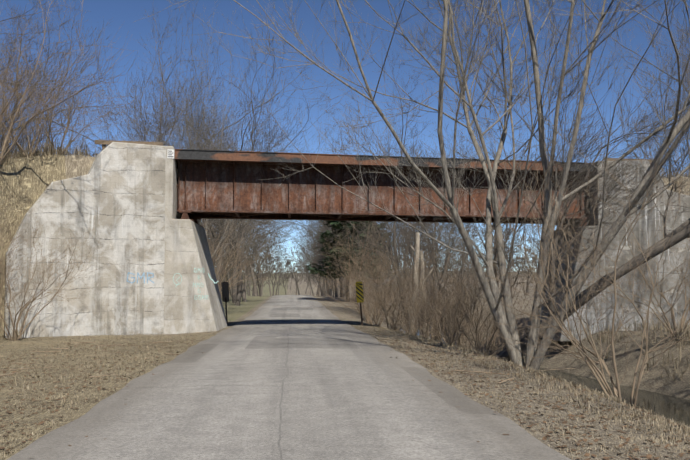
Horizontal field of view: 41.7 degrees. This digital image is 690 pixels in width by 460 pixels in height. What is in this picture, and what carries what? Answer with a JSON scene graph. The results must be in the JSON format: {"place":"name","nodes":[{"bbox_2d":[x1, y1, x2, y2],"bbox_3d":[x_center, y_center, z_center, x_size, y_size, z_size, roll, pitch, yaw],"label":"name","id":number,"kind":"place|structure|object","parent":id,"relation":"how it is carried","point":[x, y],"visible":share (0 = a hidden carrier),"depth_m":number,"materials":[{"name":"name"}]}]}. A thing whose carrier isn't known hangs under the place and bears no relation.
{"place":"outdoors","nodes":[
{"label":"outdoors","id":0,"kind":"place"},
{"bbox_2d":[6,295,570,459],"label":"road","id":1,"kind":"structure","parent":0,"point":[285,377],"depth_m":11.12,"materials":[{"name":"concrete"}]},
{"bbox_2d":[0,136,689,459],"bbox_3d":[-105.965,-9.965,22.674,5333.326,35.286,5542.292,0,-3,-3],"label":"ground","id":2,"kind":"structure","parent":0,"point":[20,177],"depth_m":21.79,"materials":[{"name":"plant"}]},
{"bbox_2d":[0,2,37,144],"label":"bare tree","id":3,"kind":"object","parent":2,"relation":"on","point":[12,84],"visible":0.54,"depth_m":32.78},
{"bbox_2d":[0,164,45,259],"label":"shrub","id":4,"kind":"object","parent":2,"relation":"on","point":[4,209],"visible":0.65,"depth_m":30.08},
{"bbox_2d":[0,20,45,113],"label":"bare tree","id":5,"kind":"object","parent":2,"relation":"on","point":[20,64],"visible":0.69,"depth_m":33.71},
{"bbox_2d":[0,215,48,314],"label":"shrub","id":6,"kind":"object","parent":2,"relation":"on","point":[1,274],"visible":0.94,"depth_m":28.39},
{"bbox_2d":[0,68,48,158],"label":"shrub","id":7,"kind":"object","parent":2,"relation":"on","point":[14,129],"visible":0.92,"depth_m":31.34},
{"bbox_2d":[0,37,60,145],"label":"tree","id":8,"kind":"object","parent":2,"relation":"on","point":[26,108],"visible":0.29,"depth_m":42.47,"materials":[{"name":"brown plant"}]},
{"bbox_2d":[0,1,61,153],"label":"tree","id":9,"kind":"object","parent":2,"relation":"on","point":[23,100],"visible":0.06,"depth_m":63.34,"materials":[{"name":"brown plant"}]},
{"bbox_2d":[0,61,87,156],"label":"shrub","id":10,"kind":"object","parent":2,"relation":"on","point":[32,125],"visible":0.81,"depth_m":32.64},
{"bbox_2d":[0,216,103,340],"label":"shrub","id":11,"kind":"object","parent":2,"relation":"on","point":[15,338],"visible":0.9,"depth_m":29.39,"materials":[{"name":"plant"}]},
{"bbox_2d":[0,1,112,154],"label":"tree","id":12,"kind":"object","parent":2,"relation":"on","point":[47,140],"visible":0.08,"depth_m":42.76,"materials":[{"name":"brown plant"}]},
{"bbox_2d":[0,0,115,100],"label":"tree","id":13,"kind":"object","parent":2,"relation":"on","point":[41,58],"visible":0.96,"depth_m":29.45,"materials":[{"name":"brown plant"}]},
{"bbox_2d":[0,49,117,152],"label":"tree","id":14,"kind":"object","parent":2,"relation":"on","point":[53,116],"visible":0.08,"depth_m":70.69,"materials":[{"name":"brown plant"}]},
{"bbox_2d":[3,57,116,155],"bbox_3d":[-10.164,-4.390,32.913,3.768,3.778,4.723,-2,-4,32],"label":"shrub","id":15,"kind":"object","parent":2,"relation":"on","point":[68,122],"visible":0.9,"depth_m":32.72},
{"bbox_2d":[0,0,137,164],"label":"bare tree","id":16,"kind":"object","parent":2,"relation":"on","point":[3,147],"visible":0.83,"depth_m":31.74,"materials":[{"name":"plant"}]},
{"bbox_2d":[0,0,164,147],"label":"tree","id":17,"kind":"object","parent":2,"relation":"on","point":[26,56],"visible":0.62,"depth_m":40.57,"materials":[{"name":"brown plant"}]},
{"bbox_2d":[34,61,147,156],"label":"tree","id":18,"kind":"object","parent":2,"relation":"on","point":[75,127],"depth_m":85.30,"materials":[{"name":"brown plant"}]},
{"bbox_2d":[4,142,227,337],"bbox_3d":[-8.431,0.707,35.584,7.336,7.550,9.002,0,-3,-3],"label":"abutment","id":19,"kind":"object","parent":2,"relation":"on","point":[122,197],"visible":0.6,"depth_m":32.94,"materials":[{"name":"concrete"}]},
{"bbox_2d":[167,149,173,158],"bbox_3d":[-6.559,-2.863,34.092,0.256,0.340,0.014,1,-4,-13],"label":"small sign","id":20,"kind":"object","parent":19,"relation":"attached to","point":[170,153],"visible":1,"depth_m":34.09,"materials":[{"name":"white"}]},
{"bbox_2d":[126,268,218,299],"bbox_3d":[-6.415,2.004,33.720,3.420,1.205,0.230,1,-4,-21],"label":"graffiti","id":21,"kind":"object","parent":19,"relation":"attached to","point":[173,280],"visible":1,"depth_m":33.85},
{"bbox_2d":[95,140,652,161],"bbox_3d":[2.059,-2.961,36.390,23.367,0.470,0.187,1,-4,-13],"label":"cap","id":22,"kind":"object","parent":19,"relation":"on","point":[103,143],"depth_m":33.98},
{"bbox_2d":[179,211,588,231],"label":"bearings","id":23,"kind":"object","parent":19,"relation":"on","point":[185,215],"visible":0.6,"depth_m":35.29,"materials":[{"name":"orange metal"}]},
{"bbox_2d":[177,159,589,223],"bbox_3d":[1.975,-1.486,38.527,18.170,1.960,4.254,1,-4,-13],"label":"flange","id":24,"kind":"object","parent":23,"relation":"on","point":[207,215],"visible":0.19,"depth_m":39.46,"materials":[{"name":"orange metal"}]},
{"bbox_2d":[175,149,594,172],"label":"bridge deck","id":25,"kind":"structure","parent":24,"relation":"on","point":[239,156],"depth_m":35.77,"materials":[{"name":"metal"}]},
{"bbox_2d":[177,160,590,218],"bbox_3d":[2.026,-1.573,37.075,17.538,1.960,0.414,1,-4,-13],"label":"girder","id":26,"kind":"object","parent":23,"relation":"on","point":[249,187],"visible":0.69,"depth_m":36.45,"materials":[{"name":"orange metal"}]},
{"bbox_2d":[178,167,588,216],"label":"rivets","id":27,"kind":"object","parent":26,"relation":"attached to","point":[344,201],"visible":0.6,"depth_m":36.53,"materials":[{"name":"orange metal"}]},
{"bbox_2d":[50,0,266,240],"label":"tree","id":28,"kind":"object","parent":2,"relation":"on","point":[147,129],"visible":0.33,"depth_m":50.55,"materials":[{"name":"brown plant"}]},
{"bbox_2d":[50,1,271,262],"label":"tree","id":29,"kind":"object","parent":2,"relation":"on","point":[207,226],"visible":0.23,"depth_m":57.10,"materials":[{"name":"brown plant"}]},
{"bbox_2d":[104,24,230,148],"bbox_3d":[-9.938,-3.074,51.069,6.906,17.082,11.515,-1,-8,19],"label":"tree","id":30,"kind":"object","parent":2,"relation":"on","point":[173,113],"visible":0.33,"depth_m":50.63,"materials":[{"name":"brown plant"}]},
{"bbox_2d":[52,95,301,282],"bbox_3d":[-9.488,-1.007,42.258,13.745,11.352,8.426,-1,-4,17],"label":"tree","id":31,"kind":"object","parent":2,"relation":"on","point":[161,139],"visible":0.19,"depth_m":43.30,"materials":[{"name":"brown plant"}]},
{"bbox_2d":[222,282,228,324],"bbox_3d":[-5.503,3.536,41.918,0.320,2.280,0.050,-3,-1,-3],"label":"object marker","id":32,"kind":"object","parent":2,"relation":"on","point":[225,292],"visible":0.79,"depth_m":41.94,"materials":[{"name":"metal"}]},
{"bbox_2d":[204,219,252,305],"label":"shrub","id":33,"kind":"object","parent":2,"relation":"on","point":[228,266],"visible":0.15,"depth_m":46.63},
{"bbox_2d":[208,220,250,293],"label":"tree","id":34,"kind":"object","parent":2,"relation":"on","point":[223,266],"visible":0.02,"depth_m":134.56,"materials":[{"name":"brown plant"}]},
{"bbox_2d":[121,41,345,295],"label":"tree","id":35,"kind":"object","parent":2,"relation":"on","point":[254,141],"visible":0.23,"depth_m":71.76,"materials":[{"name":"brown plant"}]},
{"bbox_2d":[137,105,339,270],"bbox_3d":[-10.108,-1.776,64.263,18.726,15.538,11.464,-2,-4,30],"label":"tree","id":36,"kind":"object","parent":2,"relation":"on","point":[259,150],"visible":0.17,"depth_m":64.53,"materials":[{"name":"brown plant"}]},
{"bbox_2d":[208,220,271,283],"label":"tree","id":37,"kind":"object","parent":2,"relation":"on","point":[241,248],"visible":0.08,"depth_m":98.33,"materials":[{"name":"brown plant"}]},
{"bbox_2d":[124,0,369,259],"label":"tree","id":38,"kind":"object","parent":2,"relation":"on","point":[209,127],"visible":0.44,"depth_m":58.81,"materials":[{"name":"brown plant"}]},
{"bbox_2d":[208,219,285,301],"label":"tree","id":39,"kind":"object","parent":2,"relation":"on","point":[243,293],"visible":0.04,"depth_m":91.87,"materials":[{"name":"brown plant"}]},
{"bbox_2d":[180,80,319,297],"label":"tree","id":40,"kind":"object","parent":2,"relation":"on","point":[228,273],"visible":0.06,"depth_m":103.89,"materials":[{"name":"brown plant"}]},
{"bbox_2d":[207,220,295,296],"bbox_3d":[-9.130,1.737,59.609,8.690,8.075,11.154,0,-1,-39],"label":"tree","id":41,"kind":"object","parent":2,"relation":"on","point":[236,261],"visible":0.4,"depth_m":58.75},
{"bbox_2d":[156,13,347,305],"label":"tree","id":42,"kind":"object","parent":2,"relation":"on","point":[238,294],"visible":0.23,"depth_m":81.38,"materials":[{"name":"brown plant"}]},
{"bbox_2d":[224,220,280,295],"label":"tree","id":43,"kind":"object","parent":2,"relation":"on","point":[248,292],"visible":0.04,"depth_m":160.92,"materials":[{"name":"brown plant"}]},
{"bbox_2d":[209,219,299,295],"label":"tree","id":44,"kind":"object","parent":2,"relation":"on","point":[254,285],"visible":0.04,"depth_m":123.97,"materials":[{"name":"brown plant"}]},
{"bbox_2d":[171,91,340,302],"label":"tree","id":45,"kind":"object","parent":2,"relation":"on","point":[234,291],"visible":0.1,"depth_m":85.32,"materials":[{"name":"brown plant"}]},
{"bbox_2d":[246,244,275,295],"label":"tree","id":46,"kind":"object","parent":2,"relation":"on","point":[262,269],"visible":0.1,"depth_m":197.93,"materials":[{"name":"brown plant"}]},
{"bbox_2d":[214,221,308,295],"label":"tree","id":47,"kind":"object","parent":2,"relation":"on","point":[280,252],"visible":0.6,"depth_m":129.60,"materials":[{"name":"brown plant"}]},
{"bbox_2d":[230,220,292,290],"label":"tree","id":48,"kind":"object","parent":2,"relation":"on","point":[245,281],"visible":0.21,"depth_m":144.62,"materials":[{"name":"brown plant"}]},
{"bbox_2d":[256,239,273,294],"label":"tree","id":49,"kind":"object","parent":2,"relation":"on","point":[263,274],"visible":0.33,"depth_m":240.07,"materials":[{"name":"brown plant"}]},
{"bbox_2d":[248,252,289,288],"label":"tree","id":50,"kind":"object","parent":2,"relation":"on","point":[280,271],"visible":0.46,"depth_m":206.73,"materials":[{"name":"brown plant"}]},
{"bbox_2d":[252,252,287,295],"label":"tree","id":51,"kind":"object","parent":2,"relation":"on","point":[271,271],"visible":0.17,"depth_m":244.56,"materials":[{"name":"brown plant"}]},
{"bbox_2d":[262,250,301,295],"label":"tree","id":52,"kind":"object","parent":2,"relation":"on","point":[274,284],"visible":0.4,"depth_m":285.26,"materials":[{"name":"brown plant"}]},
{"bbox_2d":[268,256,303,294],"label":"tree","id":53,"kind":"object","parent":2,"relation":"on","point":[299,275],"visible":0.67,"depth_m":246.19,"materials":[{"name":"brown plant"}]},
{"bbox_2d":[0,334,576,394],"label":"fallen sticks","id":54,"kind":"object","parent":2,"relation":"on","point":[192,338],"visible":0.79,"depth_m":20.89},
{"bbox_2d":[275,245,308,294],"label":"tree","id":55,"kind":"object","parent":2,"relation":"on","point":[291,269],"visible":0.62,"depth_m":238.98,"materials":[{"name":"brown plant"}]},
{"bbox_2d":[284,248,313,295],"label":"tree","id":56,"kind":"object","parent":2,"relation":"on","point":[309,277],"visible":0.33,"depth_m":255.71,"materials":[{"name":"brown plant"}]},
{"bbox_2d":[260,220,343,297],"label":"tree","id":57,"kind":"object","parent":2,"relation":"on","point":[341,295],"visible":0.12,"depth_m":109.83,"materials":[{"name":"brown plant"}]},
{"bbox_2d":[279,220,324,295],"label":"tree","id":58,"kind":"object","parent":2,"relation":"on","point":[320,285],"visible":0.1,"depth_m":156.87,"materials":[{"name":"brown plant"}]},
{"bbox_2d":[278,220,325,295],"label":"tree","id":59,"kind":"object","parent":2,"relation":"on","point":[308,250],"visible":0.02,"depth_m":223.17,"materials":[{"name":"brown plant"}]},
{"bbox_2d":[289,225,321,295],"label":"tree","id":60,"kind":"object","parent":2,"relation":"on","point":[306,257],"visible":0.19,"depth_m":172.11,"materials":[{"name":"brown plant"}]},
{"bbox_2d":[282,225,329,292],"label":"tree","id":61,"kind":"object","parent":2,"relation":"on","point":[306,265],"visible":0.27,"depth_m":150.37,"materials":[{"name":"brown plant"}]},
{"bbox_2d":[291,221,326,276],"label":"tree","id":62,"kind":"object","parent":2,"relation":"on","point":[306,251],"visible":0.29,"depth_m":139.03,"materials":[{"name":"brown plant"}]},
{"bbox_2d":[296,220,335,283],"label":"tree","id":63,"kind":"object","parent":2,"relation":"on","point":[315,243],"visible":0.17,"depth_m":121.14,"materials":[{"name":"brown plant"}]},
{"bbox_2d":[303,220,333,291],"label":"tree","id":64,"kind":"object","parent":2,"relation":"on","point":[321,257],"visible":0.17,"depth_m":117.79,"materials":[{"name":"brown plant"}]},
{"bbox_2d":[313,221,325,295],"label":"tree","id":65,"kind":"object","parent":2,"relation":"on","point":[320,277],"depth_m":153.58,"materials":[{"name":"brown plant"}]},
{"bbox_2d":[276,86,395,296],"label":"tree","id":66,"kind":"object","parent":2,"relation":"on","point":[336,292],"visible":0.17,"depth_m":110.57,"materials":[{"name":"brown plant"}]},
{"bbox_2d":[0,338,689,459],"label":"leaf litter","id":67,"kind":"object","parent":2,"relation":"on","point":[647,456],"visible":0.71,"depth_m":13.00,"materials":[{"name":"plant"}]},
{"bbox_2d":[306,220,391,301],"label":"pine","id":68,"kind":"object","parent":2,"relation":"on","point":[337,225],"visible":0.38,"depth_m":91.00,"materials":[{"name":"green plant"}]},
{"bbox_2d":[355,281,363,325],"bbox_3d":[0.707,3.449,40.575,0.320,2.280,0.054,-5,-1,-8],"label":"object marker","id":69,"kind":"object","parent":2,"relation":"on","point":[359,290],"visible":0.85,"depth_m":40.56,"materials":[{"name":"metal"}]},
{"bbox_2d":[315,226,411,325],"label":"shrub","id":70,"kind":"object","parent":2,"relation":"on","point":[381,314],"visible":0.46,"depth_m":67.55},
{"bbox_2d":[311,221,422,323],"bbox_3d":[1.298,2.506,61.915,8.900,8.400,8.862,1,-4,-17],"label":"shrub","id":71,"kind":"object","parent":2,"relation":"on","point":[348,263],"visible":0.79,"depth_m":61.23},
{"bbox_2d":[302,225,439,329],"bbox_3d":[1.813,2.769,47.462,8.509,6.160,6.630,6,-4,-6],"label":"shrub","id":72,"kind":"object","parent":2,"relation":"on","point":[405,290],"visible":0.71,"depth_m":47.19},
{"bbox_2d":[349,221,393,297],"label":"tree","id":73,"kind":"object","parent":2,"relation":"on","point":[373,250],"visible":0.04,"depth_m":100.38,"materials":[{"name":"green plant"}]},
{"bbox_2d":[343,270,401,320],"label":"shrub","id":74,"kind":"object","parent":2,"relation":"on","point":[365,298],"visible":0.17,"depth_m":72.22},
{"bbox_2d":[338,263,409,325],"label":"shrub","id":75,"kind":"object","parent":2,"relation":"on","point":[368,298],"visible":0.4,"depth_m":57.05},
{"bbox_2d":[346,243,407,307],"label":"shrub","id":76,"kind":"object","parent":2,"relation":"on","point":[370,269],"visible":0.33,"depth_m":76.86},
{"bbox_2d":[361,222,408,296],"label":"tree","id":77,"kind":"object","parent":2,"relation":"on","point":[387,243],"visible":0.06,"depth_m":94.63,"materials":[{"name":"brown plant"}]},
{"bbox_2d":[334,15,439,329],"bbox_3d":[2.515,-3.726,64.210,8.498,22.864,11.983,0,-3,0],"label":"tree","id":78,"kind":"object","parent":2,"relation":"on","point":[392,230],"visible":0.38,"depth_m":61.95,"materials":[{"name":"brown plant"}]},
{"bbox_2d":[347,240,445,329],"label":"shrub","id":79,"kind":"object","parent":2,"relation":"on","point":[387,293],"visible":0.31,"depth_m":51.83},
{"bbox_2d":[325,222,472,327],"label":"tree","id":80,"kind":"object","parent":2,"relation":"on","point":[397,251],"visible":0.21,"depth_m":72.49,"materials":[{"name":"brown plant"}]},
{"bbox_2d":[359,148,456,336],"bbox_3d":[4.170,1.167,52.877,8.142,12.078,4.883,-7,-6,38],"label":"tree","id":81,"kind":"object","parent":2,"relation":"on","point":[428,246],"visible":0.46,"depth_m":52.52,"materials":[{"name":"brown plant"}]},
{"bbox_2d":[137,0,689,369],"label":"tree","id":82,"kind":"object","parent":2,"relation":"on","point":[515,354],"visible":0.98,"depth_m":21.54,"materials":[{"name":"brown plant"}]},
{"bbox_2d":[351,141,476,291],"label":"tree","id":83,"kind":"object","parent":2,"relation":"on","point":[392,236],"visible":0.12,"depth_m":81.05,"materials":[{"name":"brown plant"}]},
{"bbox_2d":[326,132,507,295],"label":"tree","id":84,"kind":"object","parent":2,"relation":"on","point":[351,223],"visible":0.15,"depth_m":85.45,"materials":[{"name":"brown plant"}]},
{"bbox_2d":[360,253,477,334],"bbox_3d":[2.433,2.691,37.794,4.357,4.048,5.592,2,-7,-42],"label":"shrub","id":85,"kind":"object","parent":2,"relation":"on","point":[380,304],"visible":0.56,"depth_m":37.02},
{"bbox_2d":[385,282,454,337],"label":"shrub","id":86,"kind":"object","parent":2,"relation":"on","point":[418,318],"visible":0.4,"depth_m":33.02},
{"bbox_2d":[409,232,432,338],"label":"snag tree","id":87,"kind":"object","parent":2,"relation":"on","point":[417,241],"visible":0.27,"depth_m":50.75,"materials":[{"name":"brown wood"}]},
{"bbox_2d":[396,282,465,340],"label":"shrub","id":88,"kind":"object","parent":2,"relation":"on","point":[423,315],"visible":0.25,"depth_m":35.06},
{"bbox_2d":[379,222,484,323],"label":"tree","id":89,"kind":"object","parent":2,"relation":"on","point":[445,253],"visible":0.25,"depth_m":66.44,"materials":[{"name":"brown plant"}]},
{"bbox_2d":[387,266,481,337],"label":"shrub","id":90,"kind":"object","parent":2,"relation":"on","point":[414,311],"visible":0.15,"depth_m":45.52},
{"bbox_2d":[390,253,490,341],"bbox_3d":[3.252,2.409,30.563,3.981,3.448,3.888,5,-5,-44],"label":"shrub","id":91,"kind":"object","parent":2,"relation":"on","point":[436,305],"visible":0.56,"depth_m":30.51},
{"bbox_2d":[390,270,490,346],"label":"shrub","id":92,"kind":"object","parent":2,"relation":"on","point":[441,323],"visible":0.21,"depth_m":35.82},
{"bbox_2d":[421,224,478,291],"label":"tree","id":93,"kind":"object","parent":2,"relation":"on","point":[463,247],"visible":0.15,"depth_m":152.18,"materials":[{"name":"brown plant"}]},
{"bbox_2d":[381,226,523,345],"bbox_3d":[3.447,1.805,28.166,4.498,3.897,4.393,-2,-3,-5],"label":"shrub","id":94,"kind":"object","parent":2,"relation":"on","point":[443,317],"visible":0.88,"depth_m":28.34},
{"bbox_2d":[406,277,498,345],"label":"shrub","id":95,"kind":"object","parent":2,"relation":"on","point":[459,322],"depth_m":41.45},
{"bbox_2d":[410,279,495,348],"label":"shrub","id":96,"kind":"object","parent":2,"relation":"on","point":[451,323],"visible":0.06,"depth_m":38.36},
{"bbox_2d":[374,121,537,338],"bbox_3d":[6.061,-0.022,57.367,11.288,14.627,8.600,3,-5,-43],"label":"tree","id":97,"kind":"object","parent":2,"relation":"on","point":[448,242],"visible":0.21,"depth_m":57.15,"materials":[{"name":"brown plant"}]},
{"bbox_2d":[437,223,481,314],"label":"tree","id":98,"kind":"object","parent":2,"relation":"on","point":[453,255],"visible":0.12,"depth_m":73.51,"materials":[{"name":"brown plant"}]},
{"bbox_2d":[428,304,503,352],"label":"shrub","id":99,"kind":"object","parent":2,"relation":"on","point":[477,335],"visible":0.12,"depth_m":33.65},
{"bbox_2d":[431,282,528,354],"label":"shrub","id":100,"kind":"object","parent":2,"relation":"on","point":[494,338],"visible":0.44,"depth_m":28.95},
{"bbox_2d":[409,236,576,348],"bbox_3d":[4.648,2.350,31.317,6.544,4.738,5.099,-1,-6,-23],"label":"shrub","id":101,"kind":"object","parent":2,"relation":"on","point":[458,303],"visible":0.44,"depth_m":30.89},
{"bbox_2d":[429,115,572,350],"bbox_3d":[7.944,0.230,45.593,7.252,12.085,9.385,-1,-3,11],"label":"tree","id":102,"kind":"object","parent":2,"relation":"on","point":[508,232],"visible":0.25,"depth_m":45.27,"materials":[{"name":"brown plant"}]},
{"bbox_2d":[478,228,530,294],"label":"tree","id":103,"kind":"object","parent":2,"relation":"on","point":[505,253],"visible":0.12,"depth_m":148.07,"materials":[{"name":"brown plant"}]},
{"bbox_2d":[484,224,539,278],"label":"tree","id":104,"kind":"object","parent":2,"relation":"on","point":[516,252],"visible":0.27,"depth_m":187.92,"materials":[{"name":"brown plant"}]},
{"bbox_2d":[411,222,630,355],"bbox_3d":[4.706,1.728,26.837,6.414,4.643,4.997,2,-7,-20],"label":"shrub","id":105,"kind":"object","parent":2,"relation":"on","point":[477,339],"visible":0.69,"depth_m":26.55,"materials":[{"name":"plant"}]},
{"bbox_2d":[517,245,538,292],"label":"tree","id":106,"kind":"object","parent":2,"relation":"on","point":[529,267],"visible":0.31,"depth_m":212.82,"materials":[{"name":"brown plant"}]},
{"bbox_2d":[455,125,689,407],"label":"shrub","id":107,"kind":"object","parent":2,"relation":"on","point":[616,390],"visible":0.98,"depth_m":16.61,"materials":[{"name":"plant"}]},
{"bbox_2d":[482,55,689,361],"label":"leaning tree","id":108,"kind":"object","parent":2,"relation":"on","point":[681,232],"visible":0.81,"depth_m":21.87,"materials":[{"name":"brown plant"}]},
{"bbox_2d":[520,0,689,175],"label":"tree","id":109,"kind":"object","parent":2,"relation":"on","point":[683,86],"visible":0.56,"depth_m":52.98,"materials":[{"name":"brown plant"}]},
{"bbox_2d":[527,160,689,340],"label":"abutment","id":110,"kind":"object","parent":2,"relation":"on","point":[651,225],"visible":0.31,"depth_m":37.79,"materials":[{"name":"concrete"}]},
{"bbox_2d":[576,197,689,340],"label":"shrub","id":111,"kind":"object","parent":2,"relation":"on","point":[682,322],"visible":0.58,"depth_m":30.45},
{"bbox_2d":[579,24,689,208],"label":"tree","id":112,"kind":"object","parent":2,"relation":"on","point":[669,97],"visible":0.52,"depth_m":32.02,"materials":[{"name":"brown plant"}]},
{"bbox_2d":[0,0,689,272],"label":"sky","id":113,"kind":"structure","parent":0,"point":[125,14],"materials":[{"name":"blue"}]},
{"bbox_2d":[386,318,689,426],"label":"creek water","id":114,"kind":"structure","parent":0,"point":[677,409],"depth_m":26.11,"materials":[{"name":"grey liquid"}]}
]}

